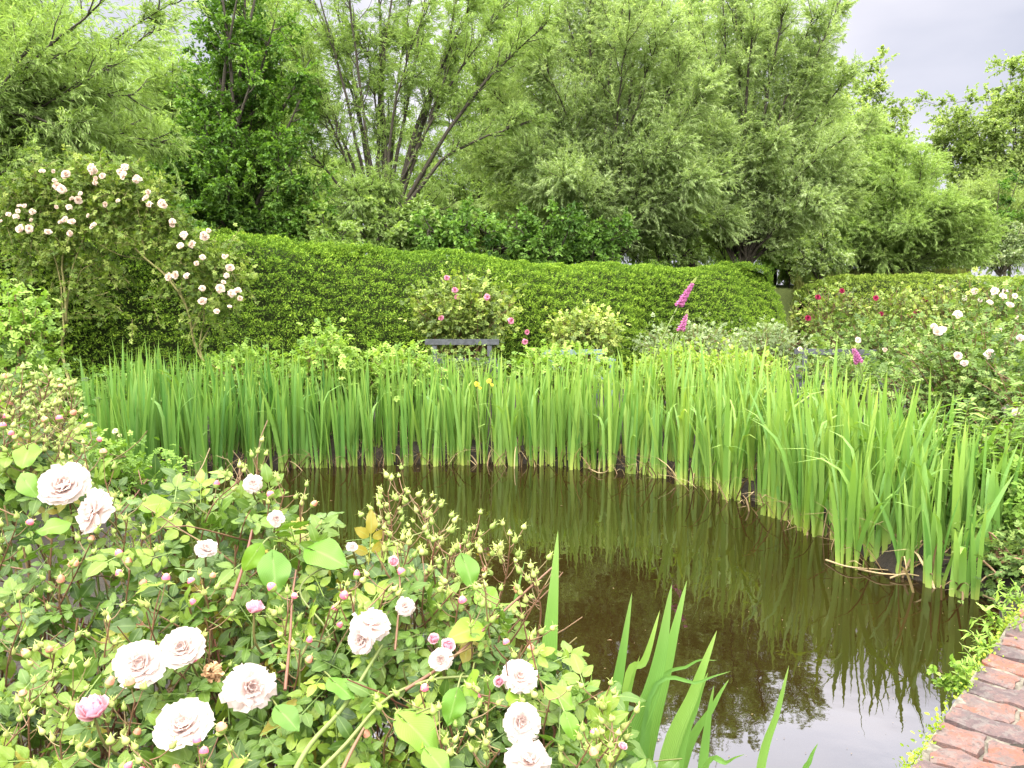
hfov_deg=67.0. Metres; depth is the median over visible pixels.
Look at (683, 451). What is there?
iris clump
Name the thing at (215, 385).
iris clump
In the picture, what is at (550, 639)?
iris clump
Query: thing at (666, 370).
iris clump
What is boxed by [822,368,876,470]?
iris clump
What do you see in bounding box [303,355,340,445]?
iris clump
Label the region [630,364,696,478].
iris clump
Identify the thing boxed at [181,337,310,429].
border plant
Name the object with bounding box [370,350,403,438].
iris clump
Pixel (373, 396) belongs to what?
iris clump
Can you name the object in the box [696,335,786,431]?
iris clump
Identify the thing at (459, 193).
willow tree
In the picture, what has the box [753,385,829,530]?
iris clump
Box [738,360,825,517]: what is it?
iris clump
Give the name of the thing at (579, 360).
iris clump
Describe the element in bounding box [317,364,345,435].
iris clump
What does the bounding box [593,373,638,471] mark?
iris clump
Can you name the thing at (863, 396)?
iris clump
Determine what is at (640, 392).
iris clump
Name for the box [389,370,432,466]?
iris clump
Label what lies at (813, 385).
iris clump
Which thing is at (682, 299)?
foxglove
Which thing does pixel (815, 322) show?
rose bush
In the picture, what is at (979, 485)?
border plant
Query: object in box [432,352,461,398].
iris clump
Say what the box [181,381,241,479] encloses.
iris clump
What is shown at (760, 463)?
iris clump
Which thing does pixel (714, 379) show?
iris clump
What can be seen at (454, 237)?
undergrowth bush
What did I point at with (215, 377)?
iris clump
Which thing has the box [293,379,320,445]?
iris clump
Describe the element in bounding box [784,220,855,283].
undergrowth bush
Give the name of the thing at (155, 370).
iris clump
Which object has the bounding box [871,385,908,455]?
iris clump
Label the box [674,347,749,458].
iris clump
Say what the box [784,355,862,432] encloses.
iris clump
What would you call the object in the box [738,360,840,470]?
iris clump
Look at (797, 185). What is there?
willow tree
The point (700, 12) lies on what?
willow tree
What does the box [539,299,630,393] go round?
lime shrub
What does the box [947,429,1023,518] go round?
iris clump
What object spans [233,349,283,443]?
iris clump
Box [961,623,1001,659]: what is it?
wall weed
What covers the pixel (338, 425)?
iris clump
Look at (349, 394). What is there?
iris clump
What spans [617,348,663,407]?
iris clump
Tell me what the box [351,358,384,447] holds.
iris clump
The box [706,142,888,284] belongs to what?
willow tree
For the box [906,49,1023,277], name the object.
tall tree
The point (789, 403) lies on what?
iris clump
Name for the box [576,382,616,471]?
iris clump
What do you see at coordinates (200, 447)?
iris clump
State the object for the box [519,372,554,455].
iris clump
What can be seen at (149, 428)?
iris clump
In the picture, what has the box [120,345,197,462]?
iris clump
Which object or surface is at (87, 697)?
rose bush
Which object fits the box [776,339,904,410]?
border plant
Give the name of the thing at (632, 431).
iris clump
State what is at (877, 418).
iris clump
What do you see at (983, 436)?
leafy plant
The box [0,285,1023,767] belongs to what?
ground
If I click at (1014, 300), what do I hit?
rose bush
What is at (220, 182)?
hornbeam tree
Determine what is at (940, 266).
undergrowth bush
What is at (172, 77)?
willow tree
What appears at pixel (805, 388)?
iris clump
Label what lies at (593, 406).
iris clump
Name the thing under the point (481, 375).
iris clump
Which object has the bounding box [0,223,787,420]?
yew hedge
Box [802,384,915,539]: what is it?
iris clump
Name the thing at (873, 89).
ash tree
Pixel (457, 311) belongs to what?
rose bush
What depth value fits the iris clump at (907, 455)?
4.92 m
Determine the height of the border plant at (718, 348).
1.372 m
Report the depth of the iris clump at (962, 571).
4.28 m
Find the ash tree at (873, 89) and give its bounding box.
[831,44,919,170]
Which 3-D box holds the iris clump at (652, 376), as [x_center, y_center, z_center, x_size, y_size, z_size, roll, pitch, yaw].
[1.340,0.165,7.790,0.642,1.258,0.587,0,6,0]
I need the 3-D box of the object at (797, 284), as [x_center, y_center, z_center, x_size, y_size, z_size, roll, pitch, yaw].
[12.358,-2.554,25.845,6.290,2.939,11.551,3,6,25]
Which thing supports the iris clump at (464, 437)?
on the water
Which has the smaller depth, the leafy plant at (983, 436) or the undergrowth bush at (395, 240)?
the leafy plant at (983, 436)
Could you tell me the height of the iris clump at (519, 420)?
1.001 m
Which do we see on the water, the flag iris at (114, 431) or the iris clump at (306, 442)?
the iris clump at (306, 442)
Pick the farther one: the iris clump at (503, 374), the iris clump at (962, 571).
the iris clump at (503, 374)
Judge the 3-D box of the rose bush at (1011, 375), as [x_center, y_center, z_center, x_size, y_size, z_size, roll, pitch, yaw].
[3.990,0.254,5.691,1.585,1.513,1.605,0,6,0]
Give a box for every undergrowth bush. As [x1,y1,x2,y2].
[41,188,208,229]
[280,185,387,253]
[363,192,450,259]
[394,192,508,260]
[484,195,586,269]
[555,199,640,272]
[620,214,714,271]
[639,238,728,273]
[760,220,823,287]
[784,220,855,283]
[929,256,962,269]
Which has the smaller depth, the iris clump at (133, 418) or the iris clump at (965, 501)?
the iris clump at (965, 501)
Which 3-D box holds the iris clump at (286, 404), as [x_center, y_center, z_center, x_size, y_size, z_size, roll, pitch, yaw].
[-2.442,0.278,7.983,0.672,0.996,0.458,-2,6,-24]
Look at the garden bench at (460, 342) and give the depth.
10.54 m
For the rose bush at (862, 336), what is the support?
on the ground at (886, 559)
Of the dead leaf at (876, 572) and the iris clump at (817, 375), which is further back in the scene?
the iris clump at (817, 375)
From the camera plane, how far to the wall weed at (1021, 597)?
3.88 m
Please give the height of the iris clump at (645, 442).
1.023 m
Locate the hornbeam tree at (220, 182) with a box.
[141,0,344,248]
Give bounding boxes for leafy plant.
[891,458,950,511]
[921,405,1023,489]
[927,397,988,501]
[929,381,1023,517]
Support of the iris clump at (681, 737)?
on the water
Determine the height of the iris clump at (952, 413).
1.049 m
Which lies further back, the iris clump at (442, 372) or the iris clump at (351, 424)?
the iris clump at (442, 372)
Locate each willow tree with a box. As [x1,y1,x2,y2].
[0,0,193,224]
[0,0,211,214]
[103,12,213,214]
[128,0,380,234]
[239,0,560,256]
[359,0,603,261]
[444,0,760,260]
[457,146,638,263]
[611,0,810,266]
[647,0,910,264]
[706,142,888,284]
[794,31,882,213]
[794,114,1012,289]
[929,151,1023,275]
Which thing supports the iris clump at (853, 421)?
on the ground at (886, 559)
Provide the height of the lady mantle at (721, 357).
1.110 m
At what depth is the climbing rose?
8.65 m
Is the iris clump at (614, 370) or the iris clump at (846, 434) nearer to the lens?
the iris clump at (846, 434)
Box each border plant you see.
[0,278,81,419]
[0,340,109,531]
[21,406,151,506]
[62,352,219,431]
[80,430,205,520]
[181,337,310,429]
[283,316,363,433]
[344,334,447,431]
[418,340,512,401]
[492,333,620,425]
[628,312,749,366]
[713,315,816,376]
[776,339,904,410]
[931,455,1023,543]
[941,487,1023,603]
[942,441,1023,539]
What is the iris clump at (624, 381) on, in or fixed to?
on the ground at (886, 559)
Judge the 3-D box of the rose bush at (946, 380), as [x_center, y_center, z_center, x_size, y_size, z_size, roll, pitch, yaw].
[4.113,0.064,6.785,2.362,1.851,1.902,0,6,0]
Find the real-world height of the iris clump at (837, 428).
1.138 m
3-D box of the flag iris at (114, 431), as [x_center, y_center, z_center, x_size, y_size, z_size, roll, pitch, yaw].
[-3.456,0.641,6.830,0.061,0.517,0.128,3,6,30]
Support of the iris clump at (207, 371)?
on the ground at (886, 559)
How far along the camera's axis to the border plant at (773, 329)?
13.88 m
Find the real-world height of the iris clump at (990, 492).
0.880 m
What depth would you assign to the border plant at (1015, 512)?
4.57 m
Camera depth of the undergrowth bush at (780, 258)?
26.45 m
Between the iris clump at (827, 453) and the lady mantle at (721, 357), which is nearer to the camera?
the iris clump at (827, 453)
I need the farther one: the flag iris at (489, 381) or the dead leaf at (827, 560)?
the flag iris at (489, 381)
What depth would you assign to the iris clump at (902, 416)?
5.31 m
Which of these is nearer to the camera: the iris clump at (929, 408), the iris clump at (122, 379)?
the iris clump at (929, 408)
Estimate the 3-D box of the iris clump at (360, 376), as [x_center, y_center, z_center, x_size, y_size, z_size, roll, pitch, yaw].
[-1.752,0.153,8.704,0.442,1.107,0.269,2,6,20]
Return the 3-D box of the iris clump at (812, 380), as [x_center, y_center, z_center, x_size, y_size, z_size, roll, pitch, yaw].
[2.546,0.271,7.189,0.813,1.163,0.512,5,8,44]
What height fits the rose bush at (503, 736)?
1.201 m
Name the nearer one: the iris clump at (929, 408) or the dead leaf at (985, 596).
the dead leaf at (985, 596)
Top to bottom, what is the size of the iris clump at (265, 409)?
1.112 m
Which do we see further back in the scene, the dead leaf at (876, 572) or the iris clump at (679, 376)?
the iris clump at (679, 376)
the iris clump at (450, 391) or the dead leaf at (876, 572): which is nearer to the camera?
the dead leaf at (876, 572)
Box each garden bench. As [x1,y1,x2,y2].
[422,339,498,415]
[542,349,615,397]
[794,349,885,406]
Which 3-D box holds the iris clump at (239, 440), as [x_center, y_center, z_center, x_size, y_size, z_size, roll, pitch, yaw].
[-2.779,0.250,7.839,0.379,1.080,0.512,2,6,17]
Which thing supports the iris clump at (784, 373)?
on the ground at (886, 559)
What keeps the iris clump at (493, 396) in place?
on the ground at (886, 559)
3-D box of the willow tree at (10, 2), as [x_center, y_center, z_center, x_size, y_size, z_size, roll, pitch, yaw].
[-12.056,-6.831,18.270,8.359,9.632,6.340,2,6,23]
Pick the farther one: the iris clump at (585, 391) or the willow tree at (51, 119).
the willow tree at (51, 119)
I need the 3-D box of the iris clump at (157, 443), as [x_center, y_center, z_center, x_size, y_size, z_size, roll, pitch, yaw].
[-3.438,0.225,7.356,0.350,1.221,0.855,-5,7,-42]
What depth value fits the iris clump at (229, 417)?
7.40 m
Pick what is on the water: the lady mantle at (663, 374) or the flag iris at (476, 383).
the flag iris at (476, 383)
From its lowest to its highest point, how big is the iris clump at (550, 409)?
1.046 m
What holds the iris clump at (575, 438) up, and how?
on the water
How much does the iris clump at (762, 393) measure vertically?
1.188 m
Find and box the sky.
[8,0,1023,284]
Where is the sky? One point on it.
(942, 45)
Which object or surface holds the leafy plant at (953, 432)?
on the ground at (886, 559)
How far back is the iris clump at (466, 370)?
8.71 m
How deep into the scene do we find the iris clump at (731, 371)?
7.77 m
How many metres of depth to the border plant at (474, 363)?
9.56 m
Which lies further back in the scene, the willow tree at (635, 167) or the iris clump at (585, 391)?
the willow tree at (635, 167)
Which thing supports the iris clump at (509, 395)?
on the ground at (886, 559)
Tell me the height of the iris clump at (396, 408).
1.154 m
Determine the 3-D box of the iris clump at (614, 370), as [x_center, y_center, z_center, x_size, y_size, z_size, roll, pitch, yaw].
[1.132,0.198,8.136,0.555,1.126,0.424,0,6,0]
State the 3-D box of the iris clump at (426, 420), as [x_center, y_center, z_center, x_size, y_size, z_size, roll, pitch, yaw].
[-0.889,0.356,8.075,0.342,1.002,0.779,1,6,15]
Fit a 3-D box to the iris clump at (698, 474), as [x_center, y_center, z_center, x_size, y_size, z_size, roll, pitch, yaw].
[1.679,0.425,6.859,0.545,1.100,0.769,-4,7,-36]
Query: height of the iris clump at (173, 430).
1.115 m
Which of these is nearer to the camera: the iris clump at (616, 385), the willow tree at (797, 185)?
the iris clump at (616, 385)
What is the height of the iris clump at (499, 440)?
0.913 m
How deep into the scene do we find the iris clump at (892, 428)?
5.48 m
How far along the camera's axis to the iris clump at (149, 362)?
7.61 m
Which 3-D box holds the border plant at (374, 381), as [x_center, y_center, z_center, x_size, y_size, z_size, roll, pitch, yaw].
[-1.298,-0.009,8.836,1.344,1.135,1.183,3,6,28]
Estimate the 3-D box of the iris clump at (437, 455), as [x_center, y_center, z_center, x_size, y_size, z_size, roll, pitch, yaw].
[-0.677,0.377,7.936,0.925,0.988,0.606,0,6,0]
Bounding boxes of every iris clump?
[31,338,129,450]
[69,368,123,456]
[78,353,108,443]
[87,353,134,454]
[95,336,147,424]
[109,365,147,466]
[115,355,154,456]
[115,370,154,462]
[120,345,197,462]
[133,346,160,459]
[138,347,161,406]
[140,371,198,475]
[142,339,176,457]
[155,349,211,446]
[157,347,211,460]
[170,345,209,428]
[173,385,209,476]
[174,353,218,453]
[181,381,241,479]
[184,356,237,461]
[191,377,260,476]
[204,347,235,431]
[207,356,236,449]
[219,372,298,475]
[226,357,257,456]
[226,364,281,471]
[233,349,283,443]
[240,341,276,417]
[246,351,278,458]
[252,341,306,438]
[258,366,306,452]
[259,378,293,471]
[270,362,323,468]
[286,378,318,470]
[292,354,344,449]
[293,373,339,469]
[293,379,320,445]
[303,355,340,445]
[305,391,352,467]
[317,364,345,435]
[328,364,365,450]
[332,346,373,437]
[333,375,367,467]
[346,355,369,406]
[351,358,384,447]
[352,367,406,448]
[356,373,411,466]
[365,382,411,465]
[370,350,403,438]
[372,354,400,420]
[382,350,425,449]
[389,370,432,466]
[398,365,436,444]
[400,380,479,466]
[403,361,429,434]
[405,373,435,464]
[409,356,440,441]
[431,533,558,745]
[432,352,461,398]
[433,354,469,421]
[436,366,464,446]
[439,379,475,465]
[440,360,477,444]
[440,365,471,464]
[452,352,485,431]
[461,352,507,442]
[467,360,493,463]
[469,358,492,445]
[474,369,522,468]
[478,350,512,445]
[479,379,524,466]
[495,369,528,430]
[496,353,514,392]
[497,361,554,466]
[503,360,563,453]
[509,359,546,436]
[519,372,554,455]
[528,373,582,465]
[531,344,588,411]
[542,369,568,401]
[547,344,586,452]
[551,365,579,468]
[559,367,601,471]
[563,354,597,459]
[564,339,595,387]
[564,352,588,435]
[566,354,607,453]
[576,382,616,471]
[580,581,743,767]
[584,347,616,406]
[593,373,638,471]
[595,355,636,447]
[598,354,620,430]
[600,357,646,458]
[606,373,663,475]
[607,389,652,474]
[615,343,667,443]
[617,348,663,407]
[618,345,660,455]
[626,385,675,478]
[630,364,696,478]
[632,341,674,453]
[644,349,696,439]
[646,340,687,456]
[648,374,739,490]
[658,385,715,485]
[659,335,715,443]
[661,336,705,461]
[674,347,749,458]
[680,342,798,461]
[680,373,718,487]
[687,351,726,455]
[689,330,744,435]
[689,345,810,432]
[691,360,771,494]
[692,362,726,410]
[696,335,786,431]
[698,374,791,502]
[708,357,775,476]
[725,333,793,447]
[727,337,798,480]
[730,347,813,490]
[730,375,807,506]
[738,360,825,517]
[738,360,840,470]
[739,353,807,452]
[742,379,801,521]
[743,380,820,511]
[747,340,822,415]
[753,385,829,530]
[756,666,817,767]
[757,358,823,429]
[760,381,862,539]
[764,352,827,399]
[765,402,840,524]
[771,334,869,427]
[783,365,840,418]
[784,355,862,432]
[788,403,895,552]
[795,422,900,563]
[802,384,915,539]
[804,402,863,539]
[805,400,921,574]
[807,365,878,483]
[811,366,867,474]
[820,374,921,511]
[820,376,870,500]
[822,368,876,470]
[824,376,875,512]
[838,381,914,477]
[838,417,959,555]
[846,442,946,577]
[852,381,902,507]
[862,380,961,543]
[862,395,969,498]
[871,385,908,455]
[876,378,968,502]
[877,380,986,512]
[881,371,935,451]
[885,444,991,592]
[899,421,976,558]
[926,427,1008,530]
[930,405,1004,512]
[936,425,1017,514]
[940,473,1014,599]
[942,424,1023,564]
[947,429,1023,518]
[973,454,1023,528]
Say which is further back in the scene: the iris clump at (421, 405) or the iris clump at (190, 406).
the iris clump at (421, 405)
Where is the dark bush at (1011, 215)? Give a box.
[988,167,1023,275]
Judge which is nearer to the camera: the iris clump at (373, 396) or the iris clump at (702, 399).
the iris clump at (702, 399)
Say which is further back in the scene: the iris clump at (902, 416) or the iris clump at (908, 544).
the iris clump at (902, 416)
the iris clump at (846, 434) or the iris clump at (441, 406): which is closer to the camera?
the iris clump at (846, 434)
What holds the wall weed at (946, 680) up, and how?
on the brick edging
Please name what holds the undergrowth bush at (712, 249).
on the ground at (886, 559)
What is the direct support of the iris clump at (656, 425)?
on the water
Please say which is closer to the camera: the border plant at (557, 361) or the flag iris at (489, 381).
the flag iris at (489, 381)
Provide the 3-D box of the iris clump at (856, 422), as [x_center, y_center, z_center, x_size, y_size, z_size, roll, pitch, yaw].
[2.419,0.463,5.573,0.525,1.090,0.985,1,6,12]
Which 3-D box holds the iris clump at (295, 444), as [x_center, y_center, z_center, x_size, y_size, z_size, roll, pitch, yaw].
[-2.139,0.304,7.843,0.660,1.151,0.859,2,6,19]
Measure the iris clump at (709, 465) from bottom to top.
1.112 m
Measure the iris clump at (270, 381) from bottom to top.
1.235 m
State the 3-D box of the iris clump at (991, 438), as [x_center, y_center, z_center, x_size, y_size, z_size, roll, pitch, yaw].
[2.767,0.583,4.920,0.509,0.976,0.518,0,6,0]
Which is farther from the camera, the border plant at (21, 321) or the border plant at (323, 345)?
the border plant at (323, 345)
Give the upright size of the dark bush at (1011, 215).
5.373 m
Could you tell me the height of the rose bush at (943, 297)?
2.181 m
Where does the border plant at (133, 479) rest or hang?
on the ground at (886, 559)
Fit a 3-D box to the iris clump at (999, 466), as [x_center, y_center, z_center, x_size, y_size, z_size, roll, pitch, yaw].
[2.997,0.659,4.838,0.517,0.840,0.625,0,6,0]
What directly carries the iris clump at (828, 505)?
on the water
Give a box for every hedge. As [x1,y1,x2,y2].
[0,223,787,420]
[789,271,1023,364]
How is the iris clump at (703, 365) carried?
on the ground at (886, 559)
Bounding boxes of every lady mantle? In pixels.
[620,332,700,431]
[633,336,802,426]
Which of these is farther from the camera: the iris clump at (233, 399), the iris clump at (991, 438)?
the iris clump at (233, 399)
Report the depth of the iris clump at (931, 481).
4.75 m
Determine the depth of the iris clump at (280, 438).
7.66 m
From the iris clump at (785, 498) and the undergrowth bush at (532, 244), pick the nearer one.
the iris clump at (785, 498)
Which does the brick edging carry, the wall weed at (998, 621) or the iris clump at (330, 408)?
the wall weed at (998, 621)
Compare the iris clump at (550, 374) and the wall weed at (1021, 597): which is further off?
the iris clump at (550, 374)
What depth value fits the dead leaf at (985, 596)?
4.25 m
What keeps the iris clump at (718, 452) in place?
on the water
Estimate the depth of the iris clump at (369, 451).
7.94 m
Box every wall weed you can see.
[926,653,976,694]
[955,642,983,675]
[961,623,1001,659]
[969,592,1023,634]
[995,578,1023,607]
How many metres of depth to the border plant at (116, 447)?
5.76 m
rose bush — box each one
[0,362,263,767]
[109,420,551,767]
[347,465,681,767]
[398,261,528,403]
[787,274,874,368]
[797,311,938,407]
[841,279,945,381]
[849,285,1023,467]
[898,266,1011,385]
[925,270,1023,397]
[931,316,1023,475]
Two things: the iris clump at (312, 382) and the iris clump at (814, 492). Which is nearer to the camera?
the iris clump at (814, 492)
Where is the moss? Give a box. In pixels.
[893,600,1023,767]
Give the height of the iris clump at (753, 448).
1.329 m
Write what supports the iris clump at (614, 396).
on the ground at (886, 559)
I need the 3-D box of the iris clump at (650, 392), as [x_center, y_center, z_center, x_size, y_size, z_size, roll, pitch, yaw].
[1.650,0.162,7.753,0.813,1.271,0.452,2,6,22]
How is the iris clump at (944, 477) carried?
on the ground at (886, 559)
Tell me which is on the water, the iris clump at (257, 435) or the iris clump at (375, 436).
the iris clump at (257, 435)
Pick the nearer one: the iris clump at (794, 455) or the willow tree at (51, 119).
the iris clump at (794, 455)
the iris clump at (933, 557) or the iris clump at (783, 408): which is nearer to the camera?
the iris clump at (933, 557)
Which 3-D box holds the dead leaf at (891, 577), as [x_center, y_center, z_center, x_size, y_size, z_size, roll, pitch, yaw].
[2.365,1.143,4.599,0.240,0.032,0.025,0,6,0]
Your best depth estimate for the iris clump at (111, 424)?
6.92 m
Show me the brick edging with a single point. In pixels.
(983, 722)
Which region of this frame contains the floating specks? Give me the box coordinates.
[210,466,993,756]
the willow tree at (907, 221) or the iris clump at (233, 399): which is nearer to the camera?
the iris clump at (233, 399)
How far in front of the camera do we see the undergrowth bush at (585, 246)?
17.01 m
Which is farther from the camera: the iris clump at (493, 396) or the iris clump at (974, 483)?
the iris clump at (493, 396)
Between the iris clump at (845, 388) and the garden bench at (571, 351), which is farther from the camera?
the garden bench at (571, 351)
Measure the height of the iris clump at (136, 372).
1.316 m
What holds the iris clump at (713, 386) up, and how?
on the ground at (886, 559)
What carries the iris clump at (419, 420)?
on the ground at (886, 559)
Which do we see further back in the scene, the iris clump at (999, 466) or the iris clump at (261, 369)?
the iris clump at (261, 369)
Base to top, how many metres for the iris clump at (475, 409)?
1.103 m
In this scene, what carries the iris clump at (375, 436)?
on the ground at (886, 559)
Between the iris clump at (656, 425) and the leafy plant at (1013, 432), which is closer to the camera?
the leafy plant at (1013, 432)
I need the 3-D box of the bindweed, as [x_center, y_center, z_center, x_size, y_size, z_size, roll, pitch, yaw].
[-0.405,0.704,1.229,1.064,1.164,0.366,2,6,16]
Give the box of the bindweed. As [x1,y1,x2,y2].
[12,440,578,767]
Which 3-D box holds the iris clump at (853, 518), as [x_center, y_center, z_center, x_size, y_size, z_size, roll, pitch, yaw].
[2.107,0.626,4.679,0.729,1.116,0.628,5,7,40]
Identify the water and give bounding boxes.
[152,463,999,767]
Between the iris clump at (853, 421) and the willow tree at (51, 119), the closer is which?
the iris clump at (853, 421)
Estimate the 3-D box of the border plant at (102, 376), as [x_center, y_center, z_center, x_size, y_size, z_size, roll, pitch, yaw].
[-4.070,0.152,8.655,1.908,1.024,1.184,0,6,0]
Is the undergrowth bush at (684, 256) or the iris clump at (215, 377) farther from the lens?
the undergrowth bush at (684, 256)
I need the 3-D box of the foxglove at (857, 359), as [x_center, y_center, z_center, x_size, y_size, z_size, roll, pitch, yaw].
[2.963,0.249,6.487,0.346,1.161,0.378,-5,8,-44]
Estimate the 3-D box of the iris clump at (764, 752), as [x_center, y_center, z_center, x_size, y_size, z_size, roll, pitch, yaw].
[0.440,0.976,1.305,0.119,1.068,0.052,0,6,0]
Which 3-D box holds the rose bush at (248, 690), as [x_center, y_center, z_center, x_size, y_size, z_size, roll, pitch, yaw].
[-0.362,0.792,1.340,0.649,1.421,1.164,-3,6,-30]
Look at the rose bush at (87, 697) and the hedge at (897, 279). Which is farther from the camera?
the hedge at (897, 279)
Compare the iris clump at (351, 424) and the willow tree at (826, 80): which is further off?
the willow tree at (826, 80)
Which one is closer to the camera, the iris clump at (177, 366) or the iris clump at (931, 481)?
the iris clump at (931, 481)
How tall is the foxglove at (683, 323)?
1.460 m
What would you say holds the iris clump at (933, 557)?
on the water
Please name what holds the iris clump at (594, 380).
on the ground at (886, 559)
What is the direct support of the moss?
on the brick edging
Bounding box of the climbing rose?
[0,141,261,399]
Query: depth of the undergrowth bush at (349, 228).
14.57 m
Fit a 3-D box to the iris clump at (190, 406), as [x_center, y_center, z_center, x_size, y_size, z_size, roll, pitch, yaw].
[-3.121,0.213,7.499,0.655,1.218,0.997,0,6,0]
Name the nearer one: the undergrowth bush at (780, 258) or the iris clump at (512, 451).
the iris clump at (512, 451)
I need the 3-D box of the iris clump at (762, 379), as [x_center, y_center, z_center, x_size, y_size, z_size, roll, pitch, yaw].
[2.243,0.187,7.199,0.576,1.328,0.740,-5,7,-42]
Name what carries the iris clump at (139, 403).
on the ground at (886, 559)
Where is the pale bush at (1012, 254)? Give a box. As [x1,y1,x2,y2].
[950,217,1023,276]
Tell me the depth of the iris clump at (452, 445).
8.00 m
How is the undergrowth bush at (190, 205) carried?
on the ground at (886, 559)
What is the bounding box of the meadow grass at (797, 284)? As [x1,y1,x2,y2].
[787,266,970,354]
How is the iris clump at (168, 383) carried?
on the ground at (886, 559)
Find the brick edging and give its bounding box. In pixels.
[911,601,1023,767]
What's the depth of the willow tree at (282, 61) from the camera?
21.39 m
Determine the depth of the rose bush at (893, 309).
14.77 m
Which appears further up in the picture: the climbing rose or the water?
the climbing rose
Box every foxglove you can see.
[637,277,696,404]
[656,309,688,412]
[851,345,889,410]
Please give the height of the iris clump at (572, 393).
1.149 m
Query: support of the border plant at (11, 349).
on the ground at (886, 559)
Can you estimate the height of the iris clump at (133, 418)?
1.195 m
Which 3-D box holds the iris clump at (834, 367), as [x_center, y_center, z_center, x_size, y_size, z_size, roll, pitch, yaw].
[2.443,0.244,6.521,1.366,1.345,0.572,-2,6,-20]
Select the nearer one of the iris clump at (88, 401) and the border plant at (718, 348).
the iris clump at (88, 401)
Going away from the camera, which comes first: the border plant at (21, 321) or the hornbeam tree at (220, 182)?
the border plant at (21, 321)
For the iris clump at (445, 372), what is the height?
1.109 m
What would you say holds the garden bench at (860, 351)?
on the ground at (886, 559)
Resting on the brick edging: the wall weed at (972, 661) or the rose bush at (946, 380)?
the wall weed at (972, 661)
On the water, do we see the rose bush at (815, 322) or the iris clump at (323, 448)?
the iris clump at (323, 448)
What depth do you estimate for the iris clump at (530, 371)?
8.52 m
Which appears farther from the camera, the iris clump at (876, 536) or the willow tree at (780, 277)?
the willow tree at (780, 277)
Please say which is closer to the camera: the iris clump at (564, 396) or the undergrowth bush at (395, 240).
the iris clump at (564, 396)
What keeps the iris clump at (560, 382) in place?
on the ground at (886, 559)
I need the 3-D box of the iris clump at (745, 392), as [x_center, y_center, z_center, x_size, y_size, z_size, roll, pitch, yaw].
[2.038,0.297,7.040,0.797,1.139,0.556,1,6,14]
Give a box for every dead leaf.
[825,559,887,569]
[858,569,896,574]
[889,573,918,578]
[982,594,1002,602]
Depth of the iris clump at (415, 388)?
8.53 m
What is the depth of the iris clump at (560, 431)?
7.83 m
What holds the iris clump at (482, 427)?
on the water
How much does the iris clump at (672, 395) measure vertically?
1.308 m
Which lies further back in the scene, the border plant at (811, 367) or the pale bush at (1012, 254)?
the pale bush at (1012, 254)
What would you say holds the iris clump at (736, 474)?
on the water
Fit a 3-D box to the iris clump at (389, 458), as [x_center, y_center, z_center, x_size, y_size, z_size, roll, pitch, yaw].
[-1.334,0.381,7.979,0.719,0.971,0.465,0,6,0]
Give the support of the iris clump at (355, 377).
on the ground at (886, 559)
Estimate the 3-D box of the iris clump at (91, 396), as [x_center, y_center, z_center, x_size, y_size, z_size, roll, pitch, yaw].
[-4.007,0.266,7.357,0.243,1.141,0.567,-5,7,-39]
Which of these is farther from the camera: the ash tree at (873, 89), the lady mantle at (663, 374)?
the ash tree at (873, 89)
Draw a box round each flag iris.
[112,428,121,454]
[474,381,481,463]
[486,378,493,461]
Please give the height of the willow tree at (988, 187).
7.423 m
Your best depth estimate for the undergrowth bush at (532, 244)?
16.16 m
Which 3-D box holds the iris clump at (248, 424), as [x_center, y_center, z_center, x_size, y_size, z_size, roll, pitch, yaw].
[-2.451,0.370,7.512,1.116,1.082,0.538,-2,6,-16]
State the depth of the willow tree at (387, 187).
16.26 m
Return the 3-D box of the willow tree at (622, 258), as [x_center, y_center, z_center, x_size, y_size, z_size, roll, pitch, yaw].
[1.445,-5.388,26.667,7.888,6.203,7.492,0,6,0]
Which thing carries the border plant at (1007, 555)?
on the ground at (886, 559)
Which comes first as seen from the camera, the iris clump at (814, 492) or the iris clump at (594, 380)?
the iris clump at (814, 492)
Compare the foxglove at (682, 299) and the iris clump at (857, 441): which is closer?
the iris clump at (857, 441)
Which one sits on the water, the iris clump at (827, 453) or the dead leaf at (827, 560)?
the dead leaf at (827, 560)
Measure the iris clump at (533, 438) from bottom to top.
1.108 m

